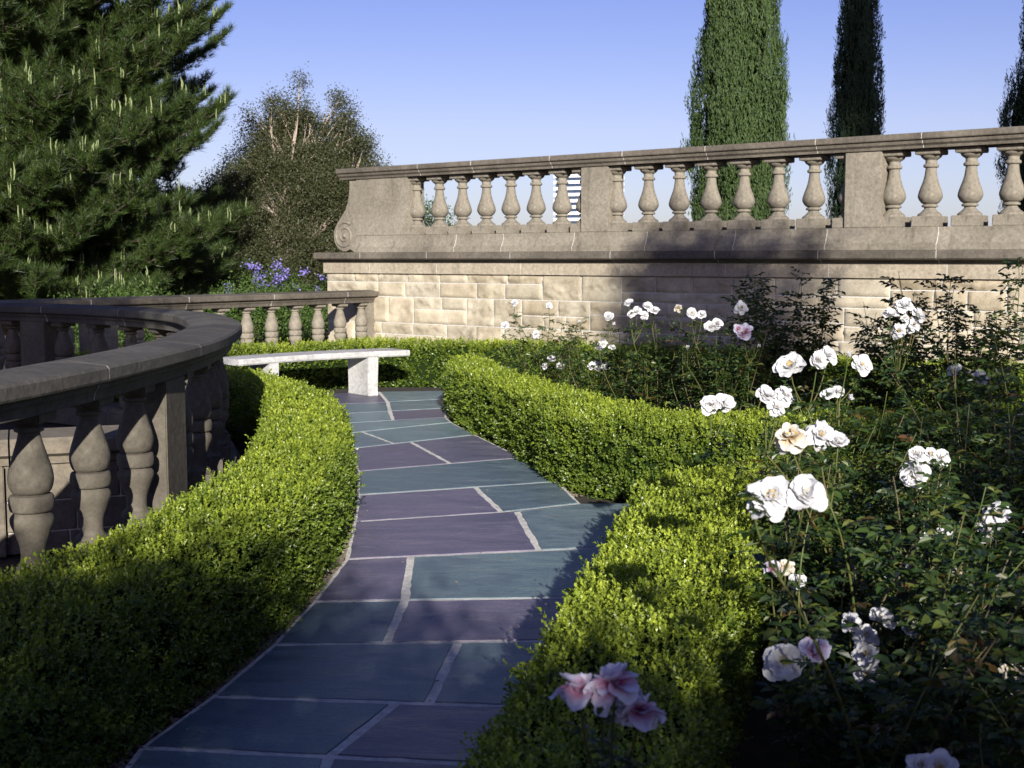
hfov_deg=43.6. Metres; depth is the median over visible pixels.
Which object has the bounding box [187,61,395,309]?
broadleaf tree
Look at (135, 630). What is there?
box hedge
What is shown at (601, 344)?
rose bush
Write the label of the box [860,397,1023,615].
rose bush
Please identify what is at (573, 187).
apartment tower
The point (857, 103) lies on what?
cypress tree
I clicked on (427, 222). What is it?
broadleaf tree
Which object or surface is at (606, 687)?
rose bush
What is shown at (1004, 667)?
rose bush
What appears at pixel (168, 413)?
curved balustrade
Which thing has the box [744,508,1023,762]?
rose bush
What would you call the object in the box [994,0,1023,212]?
cypress tree
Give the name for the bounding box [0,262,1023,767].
ground
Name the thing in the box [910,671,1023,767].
rose bush
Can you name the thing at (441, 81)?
sky
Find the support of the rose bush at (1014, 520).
on the ground
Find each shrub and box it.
[47,274,187,354]
[199,265,312,347]
[224,258,326,344]
[278,273,327,346]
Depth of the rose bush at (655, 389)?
9.74 m
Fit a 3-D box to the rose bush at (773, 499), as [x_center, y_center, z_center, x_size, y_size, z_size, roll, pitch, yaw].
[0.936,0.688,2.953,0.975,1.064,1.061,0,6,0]
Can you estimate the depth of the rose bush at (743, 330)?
9.08 m
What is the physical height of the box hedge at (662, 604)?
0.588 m
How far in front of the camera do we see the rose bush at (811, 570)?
4.65 m
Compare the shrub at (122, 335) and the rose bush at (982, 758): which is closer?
the rose bush at (982, 758)
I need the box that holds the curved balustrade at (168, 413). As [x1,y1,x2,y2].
[0,302,241,590]
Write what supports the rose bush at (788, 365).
on the ground
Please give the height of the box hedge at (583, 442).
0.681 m
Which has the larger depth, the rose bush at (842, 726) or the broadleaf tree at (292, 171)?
the broadleaf tree at (292, 171)
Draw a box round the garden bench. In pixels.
[223,348,409,395]
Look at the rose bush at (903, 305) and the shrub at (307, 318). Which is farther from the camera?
the shrub at (307, 318)
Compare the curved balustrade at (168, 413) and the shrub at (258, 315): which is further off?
the shrub at (258, 315)
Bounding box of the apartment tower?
[554,173,623,222]
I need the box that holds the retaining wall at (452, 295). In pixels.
[313,249,1023,367]
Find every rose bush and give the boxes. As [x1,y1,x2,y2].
[487,299,588,386]
[548,312,664,406]
[548,662,669,767]
[588,299,708,415]
[665,300,793,418]
[694,380,913,597]
[720,266,845,418]
[725,474,1023,767]
[739,493,972,671]
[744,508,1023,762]
[745,345,965,651]
[745,419,1023,763]
[767,617,1023,767]
[799,291,934,415]
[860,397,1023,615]
[872,297,1023,560]
[879,257,1023,413]
[893,446,1023,704]
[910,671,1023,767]
[938,580,1023,749]
[944,356,1023,485]
[981,481,1023,613]
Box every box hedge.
[0,364,364,767]
[72,335,1023,412]
[438,353,1023,501]
[453,447,1023,767]
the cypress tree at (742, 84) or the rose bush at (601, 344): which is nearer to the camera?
the rose bush at (601, 344)
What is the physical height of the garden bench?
0.486 m
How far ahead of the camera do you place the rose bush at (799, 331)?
9.56 m
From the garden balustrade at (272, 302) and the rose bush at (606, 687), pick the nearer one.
the rose bush at (606, 687)
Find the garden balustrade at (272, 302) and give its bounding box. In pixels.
[0,290,378,369]
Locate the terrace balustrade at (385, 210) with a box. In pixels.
[334,126,1023,251]
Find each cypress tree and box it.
[680,0,794,229]
[823,0,886,227]
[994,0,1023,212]
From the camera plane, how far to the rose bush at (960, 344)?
8.95 m
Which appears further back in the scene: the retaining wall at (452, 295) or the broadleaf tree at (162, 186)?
the broadleaf tree at (162, 186)
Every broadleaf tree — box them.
[135,174,324,311]
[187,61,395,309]
[424,189,457,226]
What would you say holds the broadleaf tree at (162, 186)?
on the ground
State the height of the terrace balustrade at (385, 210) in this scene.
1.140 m
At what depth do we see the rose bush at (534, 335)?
12.36 m
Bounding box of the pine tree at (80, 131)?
[0,0,254,337]
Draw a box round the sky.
[100,0,1023,250]
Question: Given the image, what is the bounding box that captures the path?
[131,391,630,767]
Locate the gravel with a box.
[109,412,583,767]
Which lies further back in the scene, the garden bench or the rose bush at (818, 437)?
the garden bench
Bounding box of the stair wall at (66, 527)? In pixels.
[0,425,126,557]
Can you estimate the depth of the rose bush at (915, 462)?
4.28 m
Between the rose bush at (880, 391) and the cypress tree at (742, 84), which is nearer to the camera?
the rose bush at (880, 391)
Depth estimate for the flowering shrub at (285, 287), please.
18.99 m
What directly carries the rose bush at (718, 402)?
on the ground
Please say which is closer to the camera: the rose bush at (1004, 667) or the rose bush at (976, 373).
the rose bush at (1004, 667)
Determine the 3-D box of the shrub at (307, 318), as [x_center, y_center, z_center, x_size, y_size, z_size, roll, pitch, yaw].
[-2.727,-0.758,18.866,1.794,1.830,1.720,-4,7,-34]
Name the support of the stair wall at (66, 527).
on the ground
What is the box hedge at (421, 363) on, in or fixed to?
on the ground
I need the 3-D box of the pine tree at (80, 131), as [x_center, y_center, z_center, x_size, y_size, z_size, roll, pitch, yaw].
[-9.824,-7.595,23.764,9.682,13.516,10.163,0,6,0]
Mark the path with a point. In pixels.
(478, 674)

